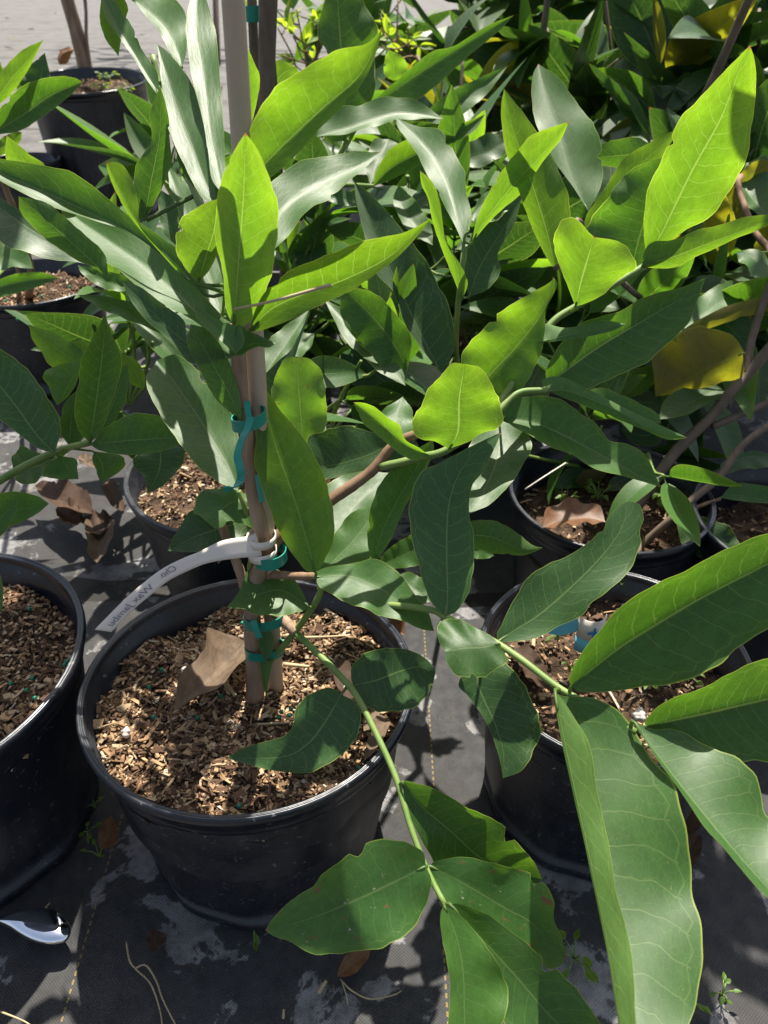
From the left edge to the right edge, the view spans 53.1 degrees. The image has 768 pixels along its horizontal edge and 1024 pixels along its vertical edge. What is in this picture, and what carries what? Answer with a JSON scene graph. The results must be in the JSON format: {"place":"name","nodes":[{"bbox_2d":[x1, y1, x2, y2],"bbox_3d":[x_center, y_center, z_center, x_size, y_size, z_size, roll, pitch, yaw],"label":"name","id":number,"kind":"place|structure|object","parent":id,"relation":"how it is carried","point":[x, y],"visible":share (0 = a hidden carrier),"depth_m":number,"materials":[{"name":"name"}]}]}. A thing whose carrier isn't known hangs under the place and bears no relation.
{"place":"outdoors","nodes":[
{"label":"outdoors","id":0,"kind":"place"},
{"bbox_2d":[0,0,767,1023],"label":"ground","id":1,"kind":"structure","parent":0,"point":[114,898],"depth_m":0.71,"materials":[{"name":"fabric"}]},
{"bbox_2d":[0,1010,29,1023],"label":"dry stalk","id":2,"kind":"object","parent":1,"relation":"on","point":[13,1016],"visible":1,"depth_m":0.62,"materials":[{"name":"beige plant"}]},
{"bbox_2d":[0,152,61,213],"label":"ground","id":3,"kind":"structure","parent":1,"relation":"on","point":[46,159],"depth_m":2.40,"materials":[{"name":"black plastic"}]},
{"bbox_2d":[0,908,70,944],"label":"metal teardrop","id":4,"kind":"object","parent":1,"relation":"on","point":[45,926],"visible":1,"depth_m":0.67,"materials":[{"name":"metal"}]},
{"bbox_2d":[0,553,98,907],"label":"nursery pot","id":5,"kind":"object","parent":1,"relation":"on","point":[49,785],"visible":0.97,"depth_m":0.69,"materials":[{"name":"black plastic"}]},
{"bbox_2d":[0,315,184,610],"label":"potted tree","id":6,"kind":"object","parent":5,"relation":"on","point":[94,404],"visible":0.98,"depth_m":0.67,"materials":[{"name":"green plant"}]},
{"bbox_2d":[0,258,106,397],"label":"nursery pot","id":7,"kind":"object","parent":1,"relation":"on","point":[17,343],"visible":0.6,"depth_m":1.47,"materials":[{"name":"black plastic"}]},
{"bbox_2d":[0,40,81,300],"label":"potted tree","id":8,"kind":"object","parent":7,"relation":"on","point":[39,93],"visible":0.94,"depth_m":0.95,"materials":[{"name":"green plant"}]},
{"bbox_2d":[40,78,230,230],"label":"potted tree","id":9,"kind":"object","parent":7,"relation":"in","point":[140,134],"visible":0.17,"depth_m":1.40,"materials":[{"name":"green plant"}]},
{"bbox_2d":[35,479,92,513],"bbox_3d":[-0.482,-0.028,1.150,0.136,0.025,0.051,28,44,33],"label":"dead leaf","id":10,"kind":"object","parent":1,"relation":"on","point":[60,492],"visible":0.99,"depth_m":1.16,"materials":[{"name":"plant"}]},
{"bbox_2d":[58,47,73,64],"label":"dead leaf","id":11,"kind":"object","parent":1,"relation":"on","point":[64,55],"visible":1,"depth_m":2.20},
{"bbox_2d":[56,497,83,524],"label":"dead leaf","id":12,"kind":"object","parent":1,"relation":"on","point":[69,515],"visible":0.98,"depth_m":1.14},
{"bbox_2d":[78,453,94,466],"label":"dead leaf","id":13,"kind":"object","parent":1,"relation":"on","point":[84,459],"visible":0.97,"depth_m":1.19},
{"bbox_2d":[79,822,102,842],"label":"weed","id":14,"kind":"object","parent":1,"relation":"on","point":[89,837],"visible":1,"depth_m":0.75,"materials":[{"name":"green plant"}]},
{"bbox_2d":[80,839,103,856],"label":"weed","id":15,"kind":"object","parent":1,"relation":"on","point":[94,843],"visible":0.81,"depth_m":0.73,"materials":[{"name":"green plant"}]},
{"bbox_2d":[37,67,158,216],"bbox_3d":[-0.950,-1.227,2.582,0.387,0.400,0.392,0,41,0],"label":"nursery pot","id":16,"kind":"object","parent":1,"relation":"on","point":[103,109],"visible":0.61,"depth_m":2.44,"materials":[{"name":"black plastic"}]},
{"bbox_2d":[61,0,91,67],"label":"potted tree","id":17,"kind":"object","parent":16,"relation":"in","point":[79,38],"visible":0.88,"depth_m":2.55,"materials":[{"name":"brown plant"}]},
{"bbox_2d":[84,519,114,562],"bbox_3d":[-0.400,0.035,1.090,0.043,0.021,0.101,-12,37,-16],"label":"dead leaf","id":18,"kind":"object","parent":1,"relation":"on","point":[97,547],"visible":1,"depth_m":1.09,"materials":[{"name":"plant"}]},
{"bbox_2d":[83,509,114,534],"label":"dead leaf","id":19,"kind":"object","parent":18,"relation":"on","point":[99,522],"visible":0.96,"depth_m":1.12,"materials":[{"name":"plant"}]},
{"bbox_2d":[98,816,117,848],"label":"dead leaf","id":20,"kind":"object","parent":1,"relation":"on","point":[108,834],"visible":1,"depth_m":0.70,"materials":[{"name":"plant"}]},
{"bbox_2d":[102,478,123,512],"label":"dead leaf","id":21,"kind":"object","parent":1,"relation":"on","point":[112,492],"visible":1,"depth_m":1.16,"materials":[{"name":"plant"}]},
{"bbox_2d":[125,941,162,1023],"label":"dry stalk","id":22,"kind":"object","parent":1,"relation":"on","point":[137,970],"visible":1,"depth_m":0.65,"materials":[{"name":"brown plant"}]},
{"bbox_2d":[135,964,175,1023],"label":"dry stalk","id":23,"kind":"object","parent":1,"relation":"on","point":[151,972],"visible":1,"depth_m":0.64,"materials":[{"name":"brown plant"}]},
{"bbox_2d":[146,930,166,952],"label":"dead leaf","id":24,"kind":"object","parent":1,"relation":"on","point":[155,940],"visible":1,"depth_m":0.66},
{"bbox_2d":[213,0,220,64],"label":"potted tree","id":25,"kind":"object","parent":1,"relation":"on","point":[216,13],"visible":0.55,"depth_m":6.49,"materials":[{"name":"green plant"}]},
{"bbox_2d":[123,413,339,596],"bbox_3d":[-0.171,0.026,0.996,0.286,0.201,0.286,0,35,0],"label":"nursery pot","id":26,"kind":"object","parent":1,"relation":"on","point":[160,513],"visible":0.16,"depth_m":0.91,"materials":[{"name":"black plastic"}]},
{"bbox_2d":[5,191,229,459],"bbox_3d":[-0.357,-0.221,1.030,0.360,0.412,0.266,0,35,0],"label":"potted tree","id":27,"kind":"object","parent":26,"relation":"in","point":[71,327],"visible":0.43,"depth_m":0.99,"materials":[{"name":"green plant"}]},
{"bbox_2d":[199,263,442,460],"bbox_3d":[-0.064,-0.133,0.896,0.289,0.331,0.330,0,35,0],"label":"potted tree","id":28,"kind":"object","parent":26,"relation":"in","point":[422,375],"visible":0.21,"depth_m":0.83,"materials":[{"name":"green plant"}]},
{"bbox_2d":[76,579,411,931],"bbox_3d":[-0.116,0.226,0.716,0.286,0.201,0.286,0,32,0],"label":"nursery pot","id":29,"kind":"object","parent":1,"relation":"on","point":[178,784],"visible":0.72,"depth_m":0.64,"materials":[{"name":"black plastic"}]},
{"bbox_2d":[121,727,130,737],"bbox_3d":[-0.214,0.183,0.638,0.008,0.010,0.010,0,35,0],"label":"stone","id":30,"kind":"object","parent":29,"relation":"on","point":[125,731],"visible":1,"depth_m":0.64,"materials":[{"name":"white stone"}]},
{"bbox_2d":[173,627,244,710],"bbox_3d":[-0.148,0.134,0.669,0.053,0.026,0.086,0,35,0],"label":"dead leaf","id":31,"kind":"object","parent":29,"relation":"on","point":[216,662],"visible":0.94,"depth_m":0.68,"materials":[{"name":"plant"}]},
{"bbox_2d":[224,680,236,696],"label":"dry stalk","id":32,"kind":"object","parent":29,"relation":"on","point":[229,687],"visible":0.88,"depth_m":0.66,"materials":[{"name":"brown plant"}]},
{"bbox_2d":[221,0,283,693],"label":"bamboo stake","id":33,"kind":"object","parent":29,"relation":"in","point":[236,54],"visible":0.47,"depth_m":0.42,"materials":[{"name":"wood"}]},
{"bbox_2d":[95,528,276,631],"bbox_3d":[-0.149,0.048,0.579,0.142,0.055,0.022,-12,37,-17],"label":"plant label","id":34,"kind":"object","parent":33,"relation":"attached to","point":[250,546],"visible":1,"depth_m":0.57,"materials":[{"name":"white plastic"}]},
{"bbox_2d":[255,474,264,502],"bbox_3d":[-0.089,-0.017,0.550,0.006,0.020,0.008,0,35,0],"label":"tie tape","id":35,"kind":"object","parent":33,"relation":"attached to","point":[260,492],"visible":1,"depth_m":0.55,"materials":[{"name":"green plastic"}]},
{"bbox_2d":[254,543,286,570],"bbox_3d":[-0.088,0.034,0.594,0.026,0.012,0.025,0,35,0],"label":"tie tape","id":36,"kind":"object","parent":33,"relation":"attached to","point":[274,564],"visible":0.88,"depth_m":0.59,"materials":[{"name":"green plastic"}]},
{"bbox_2d":[257,721,293,725],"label":"dry stalk","id":37,"kind":"object","parent":29,"relation":"on","point":[270,723],"visible":0.9,"depth_m":0.64,"materials":[{"name":"brown plant"}]},
{"bbox_2d":[283,662,309,667],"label":"dry stalk","id":38,"kind":"object","parent":29,"relation":"on","point":[286,664],"visible":1,"depth_m":0.70,"materials":[{"name":"beige plant"}]},
{"bbox_2d":[284,635,345,638],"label":"dry stalk","id":39,"kind":"object","parent":29,"relation":"on","point":[317,637],"visible":0.72,"depth_m":0.73,"materials":[{"name":"beige plant"}]},
{"bbox_2d":[334,658,353,699],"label":"dead leaf","id":40,"kind":"object","parent":29,"relation":"on","point":[343,666],"visible":0.53,"depth_m":0.69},
{"bbox_2d":[363,709,379,730],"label":"dead leaf","id":41,"kind":"object","parent":29,"relation":"on","point":[373,713],"visible":0.59,"depth_m":0.65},
{"bbox_2d":[364,715,389,759],"bbox_3d":[-0.006,0.184,0.629,0.014,0.005,0.050,11,37,15],"label":"dead leaf","id":42,"kind":"object","parent":29,"relation":"on","point":[382,723],"visible":0.85,"depth_m":0.63,"materials":[{"name":"plant"}]},
{"bbox_2d":[0,0,767,1023],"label":"potted tree","id":43,"kind":"object","parent":29,"relation":"in","point":[500,930],"visible":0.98,"depth_m":0.52,"materials":[{"name":"green plant"}]},
{"bbox_2d":[223,405,266,492],"bbox_3d":[-0.092,-0.044,0.511,0.025,0.041,0.055,0,35,0],"label":"tie tape","id":44,"kind":"object","parent":43,"relation":"attached to","point":[244,428],"visible":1,"depth_m":0.50,"materials":[{"name":"green plastic"}]},
{"bbox_2d":[244,400,251,416],"bbox_3d":[-0.089,-0.066,0.505,0.006,0.012,0.009,0,35,0],"label":"tie tape","id":45,"kind":"object","parent":43,"relation":"attached to","point":[247,407],"visible":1,"depth_m":0.51,"materials":[{"name":"green plastic"}]},
{"bbox_2d":[243,614,282,638],"bbox_3d":[-0.099,0.086,0.631,0.030,0.016,0.028,-27,43,-32],"label":"tie tape","id":46,"kind":"object","parent":43,"relation":"attached to","point":[256,627],"visible":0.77,"depth_m":0.62,"materials":[{"name":"green plastic"}]},
{"bbox_2d":[244,638,284,661],"bbox_3d":[-0.101,0.116,0.652,0.034,0.012,0.022,0,35,0],"label":"tie tape","id":47,"kind":"object","parent":43,"relation":"attached to","point":[254,657],"visible":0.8,"depth_m":0.65,"materials":[{"name":"green plastic"}]},
{"bbox_2d":[233,283,330,309],"bbox_3d":[-0.057,-0.120,0.427,0.055,0.014,0.005,0,35,0],"label":"dry needle","id":48,"kind":"object","parent":43,"relation":"on","point":[291,295],"visible":1,"depth_m":0.43,"materials":[{"name":"brown plant"}]},
{"bbox_2d":[253,930,258,951],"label":"weed","id":49,"kind":"object","parent":1,"relation":"on","point":[255,939],"visible":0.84,"depth_m":0.67,"materials":[{"name":"green plant"}]},
{"bbox_2d":[245,0,318,70],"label":"potted shrub","id":50,"kind":"object","parent":1,"relation":"on","point":[288,17],"visible":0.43,"depth_m":2.03,"materials":[{"name":"green plant"}]},
{"bbox_2d":[268,271,337,402],"bbox_3d":[-0.218,-0.317,1.477,0.288,0.201,0.284,0,35,0],"label":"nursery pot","id":51,"kind":"object","parent":1,"relation":"on","point":[274,279],"visible":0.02,"depth_m":1.50,"materials":[{"name":"black plastic"}]},
{"bbox_2d":[63,227,323,382],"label":"potted tree","id":52,"kind":"object","parent":51,"relation":"in","point":[93,309],"visible":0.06,"depth_m":1.32,"materials":[{"name":"green plant"}]},
{"bbox_2d":[275,61,285,277],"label":"potted tree","id":53,"kind":"object","parent":51,"relation":"on","point":[282,272],"visible":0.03,"depth_m":1.05,"materials":[{"name":"green plant"}]},
{"bbox_2d":[273,201,349,270],"bbox_3d":[-0.201,-0.668,1.969,0.236,0.201,0.236,0,35,0],"label":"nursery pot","id":54,"kind":"object","parent":1,"relation":"on","point":[276,267],"visible":0.03,"depth_m":1.97,"materials":[{"name":"black plastic"}]},
{"bbox_2d":[317,64,385,155],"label":"potted tree","id":55,"kind":"object","parent":54,"relation":"on","point":[332,148],"visible":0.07,"depth_m":1.65,"materials":[{"name":"green plant"}]},
{"bbox_2d":[276,0,513,356],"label":"potted tree","id":56,"kind":"object","parent":54,"relation":"in","point":[342,24],"visible":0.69,"depth_m":0.95,"materials":[{"name":"green plant"}]},
{"bbox_2d":[337,950,370,976],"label":"dead leaf","id":57,"kind":"object","parent":1,"relation":"on","point":[353,962],"visible":0.94,"depth_m":0.65,"materials":[{"name":"plant"}]},
{"bbox_2d":[278,0,450,189],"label":"potted tree","id":58,"kind":"object","parent":1,"relation":"on","point":[414,25],"visible":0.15,"depth_m":2.55,"materials":[{"name":"green plant"}]},
{"bbox_2d":[340,978,401,999],"bbox_3d":[-0.012,0.397,0.638,0.053,0.005,0.012,6,36,8],"label":"dry stalk","id":59,"kind":"object","parent":1,"relation":"on","point":[343,982],"visible":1,"depth_m":0.64,"materials":[{"name":"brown plant"}]},
{"bbox_2d":[386,617,404,634],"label":"dead leaf","id":60,"kind":"object","parent":1,"relation":"on","point":[399,625],"visible":0.24,"depth_m":0.95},
{"bbox_2d":[331,59,525,270],"bbox_3d":[0.120,-0.649,1.485,0.491,0.418,0.467,18,39,23],"label":"potted tree","id":61,"kind":"object","parent":1,"relation":"on","point":[433,255],"visible":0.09,"depth_m":1.42,"materials":[{"name":"green plant"}]},
{"bbox_2d":[378,0,514,190],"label":"potted shrub","id":62,"kind":"object","parent":1,"relation":"on","point":[464,71],"visible":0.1,"depth_m":1.67,"materials":[{"name":"green plant"}]},
{"bbox_2d":[410,297,546,450],"bbox_3d":[0.160,-0.251,1.385,0.288,0.201,0.284,0,35,0],"label":"nursery pot","id":63,"kind":"object","parent":1,"relation":"on","point":[463,344],"visible":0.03,"depth_m":1.35,"materials":[{"name":"black plastic"}]},
{"bbox_2d":[146,131,451,408],"bbox_3d":[-0.108,-0.354,1.167,0.434,0.468,0.403,0,35,0],"label":"potted tree","id":64,"kind":"object","parent":63,"relation":"in","point":[311,238],"visible":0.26,"depth_m":1.12,"materials":[{"name":"green plant"}]},
{"bbox_2d":[258,0,277,180],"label":"bamboo stake","id":65,"kind":"object","parent":64,"relation":"on","point":[267,21],"visible":0.45,"depth_m":0.92,"materials":[{"name":"wood"}]},
{"bbox_2d":[247,0,258,121],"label":"thin stem","id":66,"kind":"object","parent":65,"relation":"attached to","point":[253,36],"visible":0.27,"depth_m":0.94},
{"bbox_2d":[245,5,257,21],"bbox_3d":[-0.155,-0.596,0.920,0.023,0.016,0.023,0,35,0],"label":"tie tape","id":67,"kind":"object","parent":66,"relation":"attached to","point":[251,13],"visible":0.56,"depth_m":0.91,"materials":[{"name":"green plastic"}]},
{"bbox_2d":[304,153,549,366],"bbox_3d":[0.058,-0.355,1.203,0.461,0.460,0.561,0,35,0],"label":"potted tree","id":68,"kind":"object","parent":63,"relation":"in","point":[521,242],"visible":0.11,"depth_m":1.05,"materials":[{"name":"green plant"}]},
{"bbox_2d":[326,118,568,385],"bbox_3d":[0.052,-0.314,0.993,0.235,0.436,0.616,0,35,0],"label":"potted tree","id":69,"kind":"object","parent":63,"relation":"on","point":[373,330],"visible":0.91,"depth_m":0.78,"materials":[{"name":"green plant"}]},
{"bbox_2d":[323,85,601,363],"bbox_3d":[0.159,-0.336,1.153,0.519,0.552,0.412,0,35,0],"label":"potted tree","id":70,"kind":"object","parent":63,"relation":"in","point":[535,270],"visible":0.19,"depth_m":1.02,"materials":[{"name":"green plant"}]},
{"bbox_2d":[700,0,752,96],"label":"potted tree","id":71,"kind":"object","parent":63,"relation":"in","point":[730,41],"visible":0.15,"depth_m":0.88,"materials":[{"name":"brown plant"}]},
{"bbox_2d":[375,0,612,133],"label":"potted shrub","id":72,"kind":"object","parent":1,"relation":"on","point":[486,13],"visible":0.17,"depth_m":2.21,"materials":[{"name":"green plant"}]},
{"bbox_2d":[481,0,609,177],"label":"potted shrub","id":73,"kind":"object","parent":1,"relation":"on","point":[525,17],"visible":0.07,"depth_m":1.68,"materials":[{"name":"green plant"}]},
{"bbox_2d":[559,928,598,983],"bbox_3d":[0.157,0.378,0.652,0.037,0.016,0.049,-5,36,-8],"label":"weed","id":74,"kind":"object","parent":1,"relation":"on","point":[590,975],"visible":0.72,"depth_m":0.65,"materials":[{"name":"green plant"}]},
{"bbox_2d":[478,0,716,168],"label":"potted shrub","id":75,"kind":"object","parent":1,"relation":"on","point":[567,63],"visible":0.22,"depth_m":1.68,"materials":[{"name":"green plant"}]},
{"bbox_2d":[453,221,767,471],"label":"potted tree","id":76,"kind":"object","parent":1,"relation":"on","point":[485,311],"visible":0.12,"depth_m":1.02,"materials":[{"name":"green plant"}]},
{"bbox_2d":[508,441,716,586],"bbox_3d":[0.263,0.056,0.954,0.234,0.201,0.237,0,35,0],"label":"nursery pot","id":77,"kind":"object","parent":1,"relation":"on","point":[665,554],"visible":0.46,"depth_m":0.92,"materials":[{"name":"black plastic"}]},
{"bbox_2d":[553,482,577,499],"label":"weed","id":78,"kind":"object","parent":77,"relation":"on","point":[558,492],"visible":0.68,"depth_m":0.95,"materials":[{"name":"green plant"}]},
{"bbox_2d":[543,497,604,527],"bbox_3d":[0.205,0.002,0.831,0.070,0.015,0.047,0,35,0],"label":"dead leaf","id":79,"kind":"object","parent":77,"relation":"on","point":[572,511],"visible":1,"depth_m":0.84,"materials":[{"name":"plant"}]},
{"bbox_2d":[583,478,613,500],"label":"weed","id":80,"kind":"object","parent":77,"relation":"on","point":[588,489],"visible":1,"depth_m":0.96,"materials":[{"name":"green plant"}]},
{"bbox_2d":[528,355,741,545],"bbox_3d":[0.251,-0.070,0.865,0.200,0.210,0.321,0,35,0],"label":"potted tree","id":81,"kind":"object","parent":77,"relation":"on","point":[678,507],"visible":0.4,"depth_m":0.82,"materials":[{"name":"green plant"}]},
{"bbox_2d":[652,485,663,507],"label":"weed","id":82,"kind":"object","parent":77,"relation":"in","point":[655,494],"visible":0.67,"depth_m":0.94,"materials":[{"name":"green plant"}]},
{"bbox_2d":[576,155,767,557],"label":"potted shrub","id":83,"kind":"object","parent":77,"relation":"on","point":[696,365],"visible":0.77,"depth_m":0.90,"materials":[{"name":"green plant"}]},
{"bbox_2d":[481,572,751,881],"bbox_3d":[0.205,0.207,0.742,0.239,0.201,0.241,0,35,0],"label":"nursery pot","id":84,"kind":"object","parent":1,"relation":"on","point":[534,809],"visible":0.21,"depth_m":0.71,"materials":[{"name":"black plastic"}]},
{"bbox_2d":[514,644,546,688],"bbox_3d":[0.135,0.140,0.702,0.025,0.010,0.053,0,35,0],"label":"dead leaf","id":85,"kind":"object","parent":84,"relation":"on","point":[527,652],"visible":0.69,"depth_m":0.71,"materials":[{"name":"plant"}]},
{"bbox_2d":[548,614,606,652],"bbox_3d":[0.160,0.105,0.663,0.059,0.038,0.013,2,36,3],"label":"plant label","id":86,"kind":"object","parent":84,"relation":"in","point":[586,631],"visible":0.53,"depth_m":0.66,"materials":[{"name":"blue plastic"}]},
{"bbox_2d":[632,707,646,722],"bbox_3d":[0.219,0.175,0.659,0.013,0.015,0.012,-25,42,-31],"label":"stone","id":87,"kind":"object","parent":84,"relation":"on","point":[639,714],"visible":1,"depth_m":0.66,"materials":[{"name":"white stone"}]},
{"bbox_2d":[533,1,759,56],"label":"potted shrub","id":88,"kind":"object","parent":1,"relation":"on","point":[573,26],"visible":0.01,"depth_m":1.89,"materials":[{"name":"green plant"}]},
{"bbox_2d":[543,215,767,459],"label":"potted tree","id":89,"kind":"object","parent":1,"relation":"on","point":[648,282],"visible":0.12,"depth_m":0.97,"materials":[{"name":"green plant"}]},
{"bbox_2d":[589,49,767,329],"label":"potted shrub","id":90,"kind":"object","parent":1,"relation":"on","point":[635,96],"visible":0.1,"depth_m":1.31,"materials":[{"name":"green plant"}]},
{"bbox_2d":[592,0,767,141],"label":"potted shrub","id":91,"kind":"object","parent":1,"relation":"on","point":[641,32],"visible":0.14,"depth_m":1.36,"materials":[{"name":"green plant"}]},
{"bbox_2d":[685,809,700,834],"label":"dead leaf","id":92,"kind":"object","parent":1,"relation":"on","point":[692,822],"visible":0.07,"depth_m":0.74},
{"bbox_2d":[688,833,701,867],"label":"dead leaf","id":93,"kind":"object","parent":1,"relation":"on","point":[695,843],"visible":0.41,"depth_m":0.72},
{"bbox_2d":[694,1003,711,1014],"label":"weed","id":94,"kind":"object","parent":1,"relation":"on","point":[703,1008],"visible":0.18,"depth_m":0.62,"materials":[{"name":"green plant"}]},
{"bbox_2d":[649,0,767,141],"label":"potted shrub","id":95,"kind":"object","parent":1,"relation":"on","point":[682,14],"visible":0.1,"depth_m":1.29,"materials":[{"name":"green plant"}]},
{"bbox_2d":[709,972,741,1004],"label":"weed","id":96,"kind":"object","parent":1,"relation":"on","point":[723,995],"visible":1,"depth_m":0.63,"materials":[{"name":"green plant"}]},
{"bbox_2d":[689,467,767,662],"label":"nursery pot","id":97,"kind":"object","parent":1,"relation":"on","point":[744,521],"visible":0.3,"depth_m":0.94,"materials":[{"name":"black plastic"}]},
{"bbox_2d":[751,0,767,56],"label":"potted shrub","id":98,"kind":"object","parent":1,"relation":"on","point":[763,5],"depth_m":1.83,"materials":[{"name":"green plant"}]},
{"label":"nursery pot","id":99,"kind":"object","parent":1,"relation":"on","visible":0},
{"bbox_2d":[501,64,647,299],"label":"potted tree","id":100,"kind":"object","parent":99,"relation":"in","point":[587,160],"visible":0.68,"depth_m":0.73,"materials":[{"name":"green plant"}]},
{"bbox_2d":[631,107,767,331],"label":"potted shrub","id":101,"kind":"object","parent":99,"relation":"on","point":[722,213],"visible":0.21,"depth_m":1.04,"materials":[{"name":"green plant"}]},
{"bbox_2d":[755,329,767,352],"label":"potted shrub","id":102,"kind":"object","parent":99,"relation":"in","point":[761,341],"visible":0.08,"depth_m":1.19,"materials":[{"name":"green plant"}]},
{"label":"nursery pot","id":103,"kind":"object","parent":1,"relation":"on","visible":0},
{"bbox_2d":[530,0,550,123],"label":"potted tree","id":104,"kind":"object","parent":103,"relation":"in","point":[545,15],"visible":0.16,"depth_m":1.69,"materials":[{"name":"green plant"}]},
{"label":"nursery pot","id":105,"kind":"object","parent":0,"visible":0},
{"bbox_2d":[375,0,435,182],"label":"potted shrub","id":106,"kind":"object","parent":105,"relation":"in","point":[397,44],"visible":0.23,"depth_m":1.97,"materials":[{"name":"green plant"}]},
{"bbox_2d":[379,133,505,244],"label":"potted tree","id":107,"kind":"object","parent":105,"relation":"on","point":[485,148],"visible":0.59,"depth_m":1.00,"materials":[{"name":"green plant"}]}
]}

